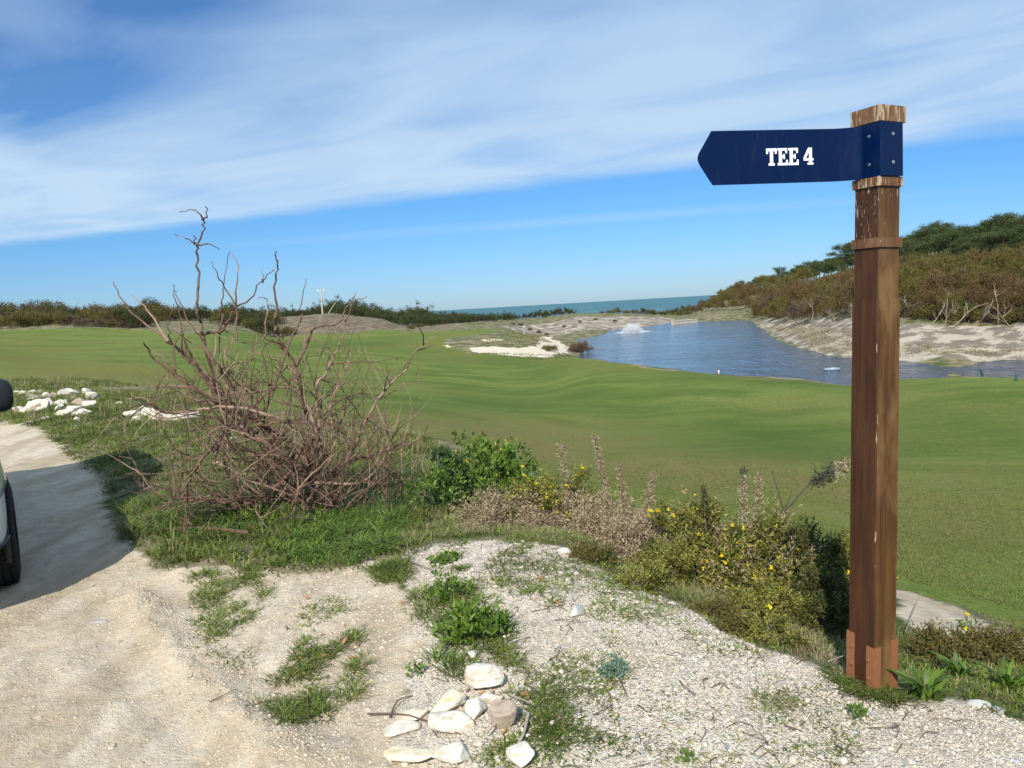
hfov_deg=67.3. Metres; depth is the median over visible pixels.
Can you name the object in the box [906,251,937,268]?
tamarisk shrub
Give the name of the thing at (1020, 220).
pine tree
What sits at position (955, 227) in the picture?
pine tree
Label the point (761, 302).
tamarisk shrub
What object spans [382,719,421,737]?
stone
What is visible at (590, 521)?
dead gorse
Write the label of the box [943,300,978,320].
scrub bush
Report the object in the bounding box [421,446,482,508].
dark herb
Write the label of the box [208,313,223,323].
scrub bush
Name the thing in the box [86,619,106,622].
stone
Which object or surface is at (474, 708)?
stone
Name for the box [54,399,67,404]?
stone
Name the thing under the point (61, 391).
stone
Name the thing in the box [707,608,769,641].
weed
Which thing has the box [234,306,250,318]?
scrub bush
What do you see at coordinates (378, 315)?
evergreen tree
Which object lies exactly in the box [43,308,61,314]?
scrub bush
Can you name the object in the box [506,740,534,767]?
stone
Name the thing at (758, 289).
tamarisk shrub
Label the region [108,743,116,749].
stone
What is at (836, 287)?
tamarisk shrub
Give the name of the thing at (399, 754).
stone
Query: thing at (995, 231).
pine tree
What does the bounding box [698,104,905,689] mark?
signpost
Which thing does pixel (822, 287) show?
tamarisk shrub
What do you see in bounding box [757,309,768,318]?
tamarisk shrub
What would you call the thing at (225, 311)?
scrub bush
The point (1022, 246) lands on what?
tamarisk shrub
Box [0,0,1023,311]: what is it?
sky
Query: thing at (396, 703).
stick
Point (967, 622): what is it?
dandelion
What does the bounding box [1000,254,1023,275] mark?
tamarisk shrub
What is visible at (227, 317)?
scrub bush
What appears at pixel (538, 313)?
scrub bush
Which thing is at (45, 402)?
stone
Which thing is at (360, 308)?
evergreen tree
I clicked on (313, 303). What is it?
evergreen tree
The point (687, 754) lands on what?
green weed
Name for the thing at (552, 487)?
gorse bush
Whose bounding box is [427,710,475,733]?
stone
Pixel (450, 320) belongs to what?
evergreen tree
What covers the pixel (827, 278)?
tamarisk shrub
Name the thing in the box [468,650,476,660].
stone
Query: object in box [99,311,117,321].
scrub bush
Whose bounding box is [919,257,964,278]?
tamarisk shrub
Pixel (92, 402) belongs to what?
stone
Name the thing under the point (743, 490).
gorse spike
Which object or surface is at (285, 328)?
scrub bush
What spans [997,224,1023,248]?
pine tree
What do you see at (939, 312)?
dead branch
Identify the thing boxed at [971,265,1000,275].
tamarisk shrub
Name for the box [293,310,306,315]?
evergreen tree
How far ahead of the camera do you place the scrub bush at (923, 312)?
59.92 m
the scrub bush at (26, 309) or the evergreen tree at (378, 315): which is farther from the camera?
the evergreen tree at (378, 315)
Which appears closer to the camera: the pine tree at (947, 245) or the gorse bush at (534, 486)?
the gorse bush at (534, 486)
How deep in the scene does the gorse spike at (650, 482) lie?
5.50 m
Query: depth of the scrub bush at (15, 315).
93.99 m
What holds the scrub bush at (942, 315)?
on the ground at (540, 406)
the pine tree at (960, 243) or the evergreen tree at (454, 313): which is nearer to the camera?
the pine tree at (960, 243)
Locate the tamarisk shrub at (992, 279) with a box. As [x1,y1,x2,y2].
[982,272,1021,298]
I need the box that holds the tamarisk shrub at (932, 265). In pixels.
[918,257,958,273]
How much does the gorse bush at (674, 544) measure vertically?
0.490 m
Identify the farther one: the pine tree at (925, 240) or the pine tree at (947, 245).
the pine tree at (947, 245)
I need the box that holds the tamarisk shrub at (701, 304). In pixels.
[697,301,708,310]
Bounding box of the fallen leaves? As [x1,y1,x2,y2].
[213,524,561,734]
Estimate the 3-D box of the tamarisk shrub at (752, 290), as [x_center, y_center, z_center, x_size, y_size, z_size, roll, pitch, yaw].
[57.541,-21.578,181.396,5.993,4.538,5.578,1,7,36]
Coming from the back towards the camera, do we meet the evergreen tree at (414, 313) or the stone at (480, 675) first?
the evergreen tree at (414, 313)
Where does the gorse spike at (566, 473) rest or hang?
on the gorse bush at (552, 487)
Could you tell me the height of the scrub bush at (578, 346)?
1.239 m
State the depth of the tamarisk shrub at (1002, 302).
54.86 m
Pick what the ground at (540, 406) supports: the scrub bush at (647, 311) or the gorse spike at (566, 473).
the scrub bush at (647, 311)
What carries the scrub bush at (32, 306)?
on the ground at (540, 406)
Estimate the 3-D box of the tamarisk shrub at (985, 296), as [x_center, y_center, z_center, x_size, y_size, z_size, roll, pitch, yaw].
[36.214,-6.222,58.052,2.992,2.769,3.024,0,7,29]
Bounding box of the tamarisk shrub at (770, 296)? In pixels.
[762,285,790,302]
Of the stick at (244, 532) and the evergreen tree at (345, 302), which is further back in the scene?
the evergreen tree at (345, 302)
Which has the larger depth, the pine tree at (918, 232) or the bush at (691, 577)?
the pine tree at (918, 232)
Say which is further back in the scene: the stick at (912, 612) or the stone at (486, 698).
the stick at (912, 612)
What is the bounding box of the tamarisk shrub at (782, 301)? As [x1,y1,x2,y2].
[776,296,792,320]
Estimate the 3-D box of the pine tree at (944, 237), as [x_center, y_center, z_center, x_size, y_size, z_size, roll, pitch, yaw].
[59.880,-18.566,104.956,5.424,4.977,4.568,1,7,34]
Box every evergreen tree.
[279,309,289,316]
[287,309,297,316]
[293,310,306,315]
[307,302,320,314]
[308,306,324,314]
[317,302,334,313]
[320,298,341,313]
[324,301,336,313]
[332,305,347,313]
[334,298,356,307]
[344,306,357,314]
[351,307,365,315]
[352,303,368,316]
[353,300,377,316]
[363,306,373,317]
[372,311,382,318]
[375,307,392,315]
[380,314,395,321]
[388,308,417,325]
[391,311,402,323]
[397,309,416,325]
[405,305,430,323]
[405,307,425,324]
[411,310,431,324]
[412,310,425,324]
[414,299,433,314]
[419,314,431,325]
[428,313,440,325]
[434,317,445,324]
[440,316,455,323]
[449,315,462,322]
[450,312,465,322]
[460,313,470,322]
[464,314,475,321]
[474,313,485,321]
[478,314,493,321]
[497,312,504,320]
[502,312,514,320]
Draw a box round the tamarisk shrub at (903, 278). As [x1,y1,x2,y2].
[898,264,920,288]
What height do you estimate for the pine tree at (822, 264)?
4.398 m
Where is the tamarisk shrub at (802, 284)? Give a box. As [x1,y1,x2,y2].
[790,283,810,301]
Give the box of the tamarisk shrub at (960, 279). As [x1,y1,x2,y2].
[940,265,983,298]
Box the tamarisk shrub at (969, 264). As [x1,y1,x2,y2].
[944,258,982,271]
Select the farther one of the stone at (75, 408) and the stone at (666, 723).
the stone at (75, 408)
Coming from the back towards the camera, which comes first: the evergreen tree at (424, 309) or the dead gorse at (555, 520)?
the evergreen tree at (424, 309)
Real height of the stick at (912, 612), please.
0.303 m
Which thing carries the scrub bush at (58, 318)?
on the ground at (540, 406)
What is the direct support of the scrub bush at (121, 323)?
on the ground at (540, 406)
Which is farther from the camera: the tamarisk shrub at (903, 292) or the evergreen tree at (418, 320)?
the evergreen tree at (418, 320)
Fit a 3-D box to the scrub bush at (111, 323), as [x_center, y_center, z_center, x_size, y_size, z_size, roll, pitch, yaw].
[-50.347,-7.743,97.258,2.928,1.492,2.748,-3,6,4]
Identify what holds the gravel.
on the ground at (540, 406)
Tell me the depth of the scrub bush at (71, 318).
96.20 m
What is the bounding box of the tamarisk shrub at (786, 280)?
[781,272,801,283]
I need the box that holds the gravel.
[257,539,1023,767]
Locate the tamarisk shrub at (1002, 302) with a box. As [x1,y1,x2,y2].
[984,288,1023,321]
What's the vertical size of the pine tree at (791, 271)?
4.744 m
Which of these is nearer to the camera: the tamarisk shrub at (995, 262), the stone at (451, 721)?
the stone at (451, 721)
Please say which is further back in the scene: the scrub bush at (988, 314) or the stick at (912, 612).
the scrub bush at (988, 314)
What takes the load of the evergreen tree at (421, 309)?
on the ground at (540, 406)
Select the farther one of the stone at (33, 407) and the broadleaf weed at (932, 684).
the stone at (33, 407)
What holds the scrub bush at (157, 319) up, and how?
on the ground at (540, 406)
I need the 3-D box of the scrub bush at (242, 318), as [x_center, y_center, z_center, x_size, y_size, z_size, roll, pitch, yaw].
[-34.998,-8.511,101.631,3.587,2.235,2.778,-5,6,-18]
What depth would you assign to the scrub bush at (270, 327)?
95.33 m
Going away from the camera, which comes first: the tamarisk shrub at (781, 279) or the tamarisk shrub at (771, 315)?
the tamarisk shrub at (771, 315)
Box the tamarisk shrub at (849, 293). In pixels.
[823,276,853,315]
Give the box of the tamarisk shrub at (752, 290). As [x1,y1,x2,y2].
[745,285,759,298]
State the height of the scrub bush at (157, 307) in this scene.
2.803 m
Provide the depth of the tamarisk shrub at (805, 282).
106.04 m
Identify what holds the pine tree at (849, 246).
on the ground at (540, 406)
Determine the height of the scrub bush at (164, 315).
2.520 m
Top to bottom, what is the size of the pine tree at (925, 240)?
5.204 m
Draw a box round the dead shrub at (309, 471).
[94,206,445,540]
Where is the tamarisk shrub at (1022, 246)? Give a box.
[1002,240,1023,263]
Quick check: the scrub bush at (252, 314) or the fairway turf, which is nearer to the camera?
the fairway turf
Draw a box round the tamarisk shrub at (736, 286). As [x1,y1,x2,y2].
[732,283,747,294]
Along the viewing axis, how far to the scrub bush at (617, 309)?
197.12 m
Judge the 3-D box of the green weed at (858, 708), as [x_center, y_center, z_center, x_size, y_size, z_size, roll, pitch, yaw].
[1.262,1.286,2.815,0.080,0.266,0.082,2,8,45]
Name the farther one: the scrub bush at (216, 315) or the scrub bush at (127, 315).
the scrub bush at (216, 315)
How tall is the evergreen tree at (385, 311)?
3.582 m
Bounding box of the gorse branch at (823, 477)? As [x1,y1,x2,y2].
[772,454,850,556]
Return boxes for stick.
[105,484,149,502]
[160,527,250,534]
[306,695,308,717]
[367,713,460,734]
[389,695,412,717]
[517,712,529,742]
[905,592,922,630]
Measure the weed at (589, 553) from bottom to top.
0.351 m
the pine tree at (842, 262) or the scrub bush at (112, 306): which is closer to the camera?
the scrub bush at (112, 306)
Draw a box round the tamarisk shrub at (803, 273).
[786,265,816,282]
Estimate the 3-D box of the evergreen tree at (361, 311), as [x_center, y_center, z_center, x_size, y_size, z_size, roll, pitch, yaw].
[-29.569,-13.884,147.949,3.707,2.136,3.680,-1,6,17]
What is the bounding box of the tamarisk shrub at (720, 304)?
[714,301,728,309]
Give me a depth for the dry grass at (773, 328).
6.98 m
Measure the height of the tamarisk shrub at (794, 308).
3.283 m
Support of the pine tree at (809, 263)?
on the ground at (540, 406)
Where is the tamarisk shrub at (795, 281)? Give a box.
[779,275,806,287]
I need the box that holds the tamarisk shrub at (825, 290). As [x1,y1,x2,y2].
[817,278,851,301]
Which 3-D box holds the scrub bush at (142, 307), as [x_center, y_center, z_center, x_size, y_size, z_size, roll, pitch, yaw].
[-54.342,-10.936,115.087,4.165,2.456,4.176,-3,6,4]
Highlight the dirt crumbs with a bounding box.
[0,557,413,767]
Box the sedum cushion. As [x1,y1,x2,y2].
[594,649,632,678]
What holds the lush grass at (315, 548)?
on the ground at (540, 406)
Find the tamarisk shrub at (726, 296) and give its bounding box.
[719,292,738,305]
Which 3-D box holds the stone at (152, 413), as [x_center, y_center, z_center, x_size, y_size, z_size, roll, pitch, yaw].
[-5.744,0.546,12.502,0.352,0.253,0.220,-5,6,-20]
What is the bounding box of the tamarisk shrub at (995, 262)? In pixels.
[976,245,1014,272]
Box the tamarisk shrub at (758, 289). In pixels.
[755,281,771,294]
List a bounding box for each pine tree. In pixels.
[772,266,786,279]
[786,268,796,273]
[793,263,804,270]
[800,261,812,267]
[809,263,821,279]
[817,262,834,275]
[822,258,838,275]
[822,260,836,274]
[825,244,849,269]
[833,259,848,273]
[835,253,853,266]
[840,241,854,261]
[841,241,854,259]
[899,247,911,264]
[900,235,911,256]
[900,238,923,260]
[905,232,939,257]
[907,229,932,244]
[913,231,961,255]
[917,222,951,257]
[927,219,956,253]
[931,225,948,254]
[931,230,966,254]
[942,224,976,246]
[944,224,967,254]
[944,226,974,250]
[950,236,979,251]
[957,235,998,252]
[962,231,989,246]
[966,230,997,251]
[971,218,1000,249]
[975,231,1008,253]
[982,212,1019,229]
[983,228,1008,253]
[983,230,1023,251]
[989,223,1008,252]
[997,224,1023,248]
[1003,214,1023,233]
[1011,234,1023,248]
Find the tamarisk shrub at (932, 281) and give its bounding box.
[912,264,975,296]
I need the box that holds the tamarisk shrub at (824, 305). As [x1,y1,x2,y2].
[815,294,851,318]
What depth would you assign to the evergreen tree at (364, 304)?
172.97 m
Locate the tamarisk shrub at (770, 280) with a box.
[762,274,779,286]
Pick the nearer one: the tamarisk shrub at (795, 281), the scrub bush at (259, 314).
the scrub bush at (259, 314)
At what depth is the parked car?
4.84 m
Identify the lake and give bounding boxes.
[576,320,1023,384]
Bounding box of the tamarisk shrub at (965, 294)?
[944,282,995,304]
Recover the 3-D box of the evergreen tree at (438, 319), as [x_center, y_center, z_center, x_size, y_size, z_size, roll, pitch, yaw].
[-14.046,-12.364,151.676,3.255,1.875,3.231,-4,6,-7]
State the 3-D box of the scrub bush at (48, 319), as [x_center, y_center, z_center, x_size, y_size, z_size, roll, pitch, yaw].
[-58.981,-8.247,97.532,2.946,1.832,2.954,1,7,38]
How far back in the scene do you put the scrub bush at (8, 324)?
96.79 m
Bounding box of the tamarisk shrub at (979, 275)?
[968,270,995,286]
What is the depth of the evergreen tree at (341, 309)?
149.11 m
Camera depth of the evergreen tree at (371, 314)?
147.10 m
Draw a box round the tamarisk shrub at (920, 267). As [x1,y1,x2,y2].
[912,257,935,272]
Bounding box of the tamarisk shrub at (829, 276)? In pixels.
[816,272,840,280]
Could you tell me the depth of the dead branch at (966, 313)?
56.59 m
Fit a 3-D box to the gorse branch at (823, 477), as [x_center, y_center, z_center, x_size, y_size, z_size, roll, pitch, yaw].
[1.955,0.883,4.963,0.573,0.915,0.228,-3,6,0]
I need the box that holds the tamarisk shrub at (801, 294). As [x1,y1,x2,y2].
[783,278,827,305]
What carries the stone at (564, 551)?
on the ground at (540, 406)
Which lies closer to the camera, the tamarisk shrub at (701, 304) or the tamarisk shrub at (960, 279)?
the tamarisk shrub at (960, 279)
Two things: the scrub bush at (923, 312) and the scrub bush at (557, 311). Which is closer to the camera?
the scrub bush at (923, 312)
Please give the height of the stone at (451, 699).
0.078 m
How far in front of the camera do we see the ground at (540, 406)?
7.18 m
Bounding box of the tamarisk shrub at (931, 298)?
[907,283,960,305]
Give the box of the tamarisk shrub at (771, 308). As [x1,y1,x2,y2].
[760,296,780,318]
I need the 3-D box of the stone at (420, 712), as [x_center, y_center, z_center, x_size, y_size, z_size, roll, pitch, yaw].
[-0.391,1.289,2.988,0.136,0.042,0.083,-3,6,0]
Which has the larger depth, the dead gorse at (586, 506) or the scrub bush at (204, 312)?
the scrub bush at (204, 312)
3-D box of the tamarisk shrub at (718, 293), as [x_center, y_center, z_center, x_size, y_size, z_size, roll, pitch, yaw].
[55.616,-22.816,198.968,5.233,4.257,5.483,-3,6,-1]
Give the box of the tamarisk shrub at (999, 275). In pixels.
[989,271,1012,284]
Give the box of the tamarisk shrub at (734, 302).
[727,297,741,309]
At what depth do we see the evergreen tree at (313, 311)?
156.76 m
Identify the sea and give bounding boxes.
[410,293,747,323]
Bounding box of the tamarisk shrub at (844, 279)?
[827,272,852,289]
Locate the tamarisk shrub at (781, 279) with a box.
[774,273,786,285]
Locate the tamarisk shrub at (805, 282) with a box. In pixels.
[795,274,818,295]
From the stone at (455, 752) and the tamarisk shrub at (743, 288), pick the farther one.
the tamarisk shrub at (743, 288)
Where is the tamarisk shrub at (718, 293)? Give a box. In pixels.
[717,288,735,302]
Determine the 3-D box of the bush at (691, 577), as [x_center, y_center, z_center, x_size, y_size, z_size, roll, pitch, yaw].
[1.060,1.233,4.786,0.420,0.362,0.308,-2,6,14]
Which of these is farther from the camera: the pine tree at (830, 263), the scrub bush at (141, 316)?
the pine tree at (830, 263)
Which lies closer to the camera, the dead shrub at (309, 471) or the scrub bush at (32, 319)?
the dead shrub at (309, 471)
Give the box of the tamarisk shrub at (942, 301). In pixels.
[932,291,968,319]
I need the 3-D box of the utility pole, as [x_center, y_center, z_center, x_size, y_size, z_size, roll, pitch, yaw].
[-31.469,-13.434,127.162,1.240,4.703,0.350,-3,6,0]
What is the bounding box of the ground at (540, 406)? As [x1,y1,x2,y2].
[0,244,1023,767]
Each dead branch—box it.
[933,300,945,321]
[939,287,952,323]
[953,301,988,325]
[981,299,992,324]
[989,283,1009,323]
[990,303,1013,328]
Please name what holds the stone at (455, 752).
on the ground at (540, 406)
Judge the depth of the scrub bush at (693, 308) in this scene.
194.09 m
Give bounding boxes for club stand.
[977,367,984,376]
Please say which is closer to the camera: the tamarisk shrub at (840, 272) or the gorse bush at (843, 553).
the gorse bush at (843, 553)
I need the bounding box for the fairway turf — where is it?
[511,452,1023,630]
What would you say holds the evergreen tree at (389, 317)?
on the ground at (540, 406)
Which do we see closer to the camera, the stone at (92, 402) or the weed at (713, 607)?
the weed at (713, 607)
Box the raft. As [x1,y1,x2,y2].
[823,367,840,370]
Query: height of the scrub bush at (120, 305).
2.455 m
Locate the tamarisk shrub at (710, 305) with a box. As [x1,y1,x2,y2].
[701,302,715,310]
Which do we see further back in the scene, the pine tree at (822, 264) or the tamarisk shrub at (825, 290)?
the pine tree at (822, 264)
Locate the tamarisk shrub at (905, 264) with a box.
[899,257,908,267]
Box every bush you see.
[0,299,20,313]
[0,304,16,312]
[0,307,21,315]
[0,310,31,328]
[0,312,16,325]
[15,312,45,326]
[16,301,42,312]
[16,306,33,313]
[23,310,57,325]
[24,299,53,310]
[36,298,66,313]
[36,312,55,324]
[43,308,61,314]
[52,311,75,324]
[60,313,82,324]
[61,305,79,314]
[71,302,108,310]
[72,317,94,326]
[75,309,96,322]
[83,309,109,322]
[84,315,105,324]
[86,308,109,314]
[91,317,109,326]
[96,307,126,324]
[99,304,123,312]
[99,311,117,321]
[101,306,124,313]
[103,318,123,327]
[109,302,132,309]
[110,306,145,318]
[112,316,138,327]
[115,306,157,327]
[124,308,152,327]
[138,297,163,307]
[138,303,162,310]
[144,302,168,312]
[145,316,160,325]
[152,305,177,320]
[160,305,191,320]
[168,306,176,315]
[186,305,211,320]
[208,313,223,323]
[212,305,241,319]
[222,311,240,324]
[223,301,244,310]
[233,312,257,326]
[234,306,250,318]
[241,317,259,328]
[244,313,267,325]
[247,308,258,317]
[248,316,278,332]
[250,320,280,335]
[255,310,265,317]
[267,310,285,322]
[279,325,295,335]
[284,328,299,334]
[439,426,543,505]
[492,456,539,517]
[497,475,566,521]
[508,461,603,522]
[533,309,546,316]
[539,310,550,316]
[542,344,557,350]
[553,307,563,314]
[559,307,570,313]
[564,345,579,351]
[568,341,588,351]
[569,339,595,351]
[612,307,621,312]
[624,528,701,586]
[636,308,646,313]
[636,493,718,570]
[644,308,656,314]
[662,483,786,595]
[664,555,707,584]
[672,311,682,315]
[679,305,695,312]
[688,493,843,619]
[691,304,703,311]
[721,569,821,637]
[767,515,849,582]
[776,546,899,646]
[821,522,897,618]
[900,300,923,316]
[904,300,931,316]
[904,302,941,319]
[927,303,957,319]
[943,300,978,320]
[943,303,980,324]
[978,311,1006,321]
[980,306,997,322]
[992,313,1015,323]
[1002,308,1023,321]
[1007,307,1023,321]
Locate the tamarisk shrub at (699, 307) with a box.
[694,305,701,312]
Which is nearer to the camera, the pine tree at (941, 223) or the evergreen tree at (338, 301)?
the pine tree at (941, 223)
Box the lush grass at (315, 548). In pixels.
[115,458,570,680]
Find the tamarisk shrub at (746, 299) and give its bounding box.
[736,296,753,308]
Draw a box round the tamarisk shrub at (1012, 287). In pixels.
[999,274,1023,292]
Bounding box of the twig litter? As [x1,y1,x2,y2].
[22,405,1007,767]
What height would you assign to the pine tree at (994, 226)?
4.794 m
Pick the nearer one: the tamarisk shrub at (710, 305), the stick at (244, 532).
the stick at (244, 532)
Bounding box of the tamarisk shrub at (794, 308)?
[780,298,820,325]
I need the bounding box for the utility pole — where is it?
[317,288,324,313]
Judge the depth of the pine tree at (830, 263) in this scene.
164.00 m
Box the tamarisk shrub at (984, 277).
[957,267,1006,295]
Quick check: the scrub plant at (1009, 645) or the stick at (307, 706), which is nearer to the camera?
the stick at (307, 706)
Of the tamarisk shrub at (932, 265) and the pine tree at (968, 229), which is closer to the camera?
the tamarisk shrub at (932, 265)
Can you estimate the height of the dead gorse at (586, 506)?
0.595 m
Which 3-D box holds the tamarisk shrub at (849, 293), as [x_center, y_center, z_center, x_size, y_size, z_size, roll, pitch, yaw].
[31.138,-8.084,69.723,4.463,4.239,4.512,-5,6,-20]
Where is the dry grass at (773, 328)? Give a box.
[1,312,1023,725]
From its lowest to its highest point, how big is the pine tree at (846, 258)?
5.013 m
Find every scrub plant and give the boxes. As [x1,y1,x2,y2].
[900,617,1003,665]
[952,617,1023,668]
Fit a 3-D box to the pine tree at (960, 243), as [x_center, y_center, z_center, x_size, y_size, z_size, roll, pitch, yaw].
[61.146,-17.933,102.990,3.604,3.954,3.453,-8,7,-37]
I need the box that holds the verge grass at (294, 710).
[0,332,1023,767]
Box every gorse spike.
[556,440,577,507]
[591,435,615,511]
[615,462,634,519]
[636,467,657,521]
[699,481,712,539]
[734,464,754,541]
[746,472,763,557]
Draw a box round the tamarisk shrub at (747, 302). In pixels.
[745,299,755,310]
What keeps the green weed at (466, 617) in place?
on the ground at (540, 406)
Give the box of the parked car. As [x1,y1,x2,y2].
[0,379,20,586]
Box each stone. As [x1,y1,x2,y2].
[20,406,28,411]
[26,399,49,408]
[28,403,41,410]
[32,715,42,719]
[48,392,57,398]
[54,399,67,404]
[56,409,75,416]
[57,388,69,394]
[66,388,78,394]
[66,406,82,410]
[71,398,85,404]
[72,408,91,415]
[81,400,95,407]
[85,392,99,399]
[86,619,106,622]
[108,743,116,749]
[123,410,140,414]
[140,408,153,416]
[148,410,165,419]
[163,414,177,419]
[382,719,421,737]
[382,745,435,762]
[395,707,428,720]
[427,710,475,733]
[430,689,465,712]
[432,741,470,763]
[464,663,504,688]
[464,698,486,720]
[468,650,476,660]
[471,742,483,745]
[478,692,502,704]
[490,699,516,728]
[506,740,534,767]
[557,548,571,554]
[568,604,584,616]
[662,721,671,725]
[737,727,745,731]
[966,699,991,709]
[992,706,1004,713]
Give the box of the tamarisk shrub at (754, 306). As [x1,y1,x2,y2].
[747,297,761,312]
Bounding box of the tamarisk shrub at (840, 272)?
[830,266,851,283]
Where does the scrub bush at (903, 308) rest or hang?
on the ground at (540, 406)
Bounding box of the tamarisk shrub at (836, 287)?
[821,280,848,311]
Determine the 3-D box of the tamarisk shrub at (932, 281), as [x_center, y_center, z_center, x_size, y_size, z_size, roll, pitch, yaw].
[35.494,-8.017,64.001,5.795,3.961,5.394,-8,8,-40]
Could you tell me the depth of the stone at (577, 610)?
3.72 m
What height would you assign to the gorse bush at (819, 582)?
0.716 m
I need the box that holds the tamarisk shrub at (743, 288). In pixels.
[736,283,755,296]
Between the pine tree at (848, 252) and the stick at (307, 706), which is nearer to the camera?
the stick at (307, 706)
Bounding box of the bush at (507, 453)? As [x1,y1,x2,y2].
[439,426,543,505]
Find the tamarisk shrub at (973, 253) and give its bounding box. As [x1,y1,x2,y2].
[959,245,1006,267]
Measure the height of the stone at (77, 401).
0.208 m
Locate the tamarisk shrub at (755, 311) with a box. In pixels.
[751,307,760,315]
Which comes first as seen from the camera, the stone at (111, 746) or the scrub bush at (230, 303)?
the stone at (111, 746)
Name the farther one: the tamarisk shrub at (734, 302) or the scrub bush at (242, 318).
the tamarisk shrub at (734, 302)
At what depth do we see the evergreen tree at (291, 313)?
158.92 m
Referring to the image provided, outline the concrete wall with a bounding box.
[670,319,697,324]
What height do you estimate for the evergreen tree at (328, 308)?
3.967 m
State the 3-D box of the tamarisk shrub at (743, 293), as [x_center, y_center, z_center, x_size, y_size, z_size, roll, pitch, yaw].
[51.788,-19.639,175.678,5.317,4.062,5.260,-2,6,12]
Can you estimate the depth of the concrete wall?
143.47 m
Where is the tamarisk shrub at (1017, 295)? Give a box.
[1009,278,1023,303]
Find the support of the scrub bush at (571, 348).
on the ground at (540, 406)
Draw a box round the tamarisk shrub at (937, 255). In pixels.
[924,252,950,263]
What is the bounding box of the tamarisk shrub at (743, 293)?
[728,290,749,302]
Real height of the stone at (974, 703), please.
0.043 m
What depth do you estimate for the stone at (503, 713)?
2.82 m
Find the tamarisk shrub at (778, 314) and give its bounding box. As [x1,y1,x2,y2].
[775,301,791,321]
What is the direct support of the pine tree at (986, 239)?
on the ground at (540, 406)
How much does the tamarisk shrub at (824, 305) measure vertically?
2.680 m
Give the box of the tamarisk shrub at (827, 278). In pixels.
[809,275,834,286]
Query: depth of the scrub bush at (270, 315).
114.78 m
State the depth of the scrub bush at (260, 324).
96.14 m
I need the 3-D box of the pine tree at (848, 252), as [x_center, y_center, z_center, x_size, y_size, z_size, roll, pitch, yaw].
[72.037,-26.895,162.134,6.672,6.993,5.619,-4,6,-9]
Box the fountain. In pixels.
[617,322,649,332]
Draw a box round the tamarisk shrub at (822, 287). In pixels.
[806,281,834,309]
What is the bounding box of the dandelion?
[956,611,982,628]
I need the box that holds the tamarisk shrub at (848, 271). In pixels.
[843,264,853,278]
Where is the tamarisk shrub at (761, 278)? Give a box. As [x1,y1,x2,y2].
[753,274,772,286]
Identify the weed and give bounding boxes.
[397,452,473,511]
[404,660,425,677]
[424,564,478,604]
[425,547,462,565]
[430,596,513,644]
[567,537,621,566]
[614,554,678,593]
[674,746,697,762]
[691,592,742,621]
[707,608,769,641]
[730,609,819,651]
[846,702,868,723]
[886,661,957,702]
[928,650,976,676]
[963,653,1023,690]
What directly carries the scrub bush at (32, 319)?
on the ground at (540, 406)
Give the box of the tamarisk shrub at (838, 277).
[828,268,853,286]
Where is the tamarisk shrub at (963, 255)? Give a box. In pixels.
[942,251,975,266]
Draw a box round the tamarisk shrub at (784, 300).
[772,291,804,317]
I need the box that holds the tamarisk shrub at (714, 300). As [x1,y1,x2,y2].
[709,297,724,308]
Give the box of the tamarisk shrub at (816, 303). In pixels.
[802,296,835,320]
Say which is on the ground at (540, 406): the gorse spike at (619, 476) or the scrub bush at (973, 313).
the scrub bush at (973, 313)
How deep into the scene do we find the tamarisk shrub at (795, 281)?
148.94 m
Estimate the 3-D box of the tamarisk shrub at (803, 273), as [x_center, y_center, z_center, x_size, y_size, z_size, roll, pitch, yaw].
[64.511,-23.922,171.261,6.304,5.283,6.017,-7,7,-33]
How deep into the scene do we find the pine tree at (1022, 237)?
95.12 m
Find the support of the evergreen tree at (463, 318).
on the ground at (540, 406)
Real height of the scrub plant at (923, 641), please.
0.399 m
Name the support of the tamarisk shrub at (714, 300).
on the ground at (540, 406)
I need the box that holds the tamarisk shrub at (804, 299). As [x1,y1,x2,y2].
[795,297,822,317]
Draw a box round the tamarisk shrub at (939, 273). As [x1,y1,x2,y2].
[926,267,958,282]
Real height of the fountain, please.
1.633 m
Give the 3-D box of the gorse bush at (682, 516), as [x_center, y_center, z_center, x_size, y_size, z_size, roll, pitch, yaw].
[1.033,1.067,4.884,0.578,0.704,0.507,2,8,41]
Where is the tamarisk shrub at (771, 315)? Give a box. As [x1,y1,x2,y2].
[767,312,783,319]
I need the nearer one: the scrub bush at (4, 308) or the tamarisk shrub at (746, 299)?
the scrub bush at (4, 308)
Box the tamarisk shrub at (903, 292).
[898,275,929,305]
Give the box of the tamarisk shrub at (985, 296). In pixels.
[969,287,1006,307]
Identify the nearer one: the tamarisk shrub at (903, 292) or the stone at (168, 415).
the stone at (168, 415)
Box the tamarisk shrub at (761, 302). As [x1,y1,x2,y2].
[755,295,774,307]
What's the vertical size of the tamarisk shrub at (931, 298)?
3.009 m
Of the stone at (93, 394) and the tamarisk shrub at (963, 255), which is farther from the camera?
the tamarisk shrub at (963, 255)
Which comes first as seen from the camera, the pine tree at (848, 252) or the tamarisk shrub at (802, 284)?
the tamarisk shrub at (802, 284)
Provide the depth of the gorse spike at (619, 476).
5.60 m
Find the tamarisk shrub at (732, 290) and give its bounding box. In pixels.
[726,289,737,294]
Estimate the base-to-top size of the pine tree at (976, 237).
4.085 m
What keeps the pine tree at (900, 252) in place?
on the ground at (540, 406)
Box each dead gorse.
[446,481,549,529]
[507,484,641,534]
[515,509,566,528]
[551,480,696,552]
[583,500,746,562]
[586,497,694,563]
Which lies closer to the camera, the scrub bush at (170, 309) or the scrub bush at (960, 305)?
the scrub bush at (960, 305)
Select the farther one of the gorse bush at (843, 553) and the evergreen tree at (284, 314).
the evergreen tree at (284, 314)
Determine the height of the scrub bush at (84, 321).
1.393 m
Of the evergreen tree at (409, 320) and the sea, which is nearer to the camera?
the evergreen tree at (409, 320)
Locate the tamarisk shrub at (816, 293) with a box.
[810,288,835,313]
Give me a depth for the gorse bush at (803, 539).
4.82 m

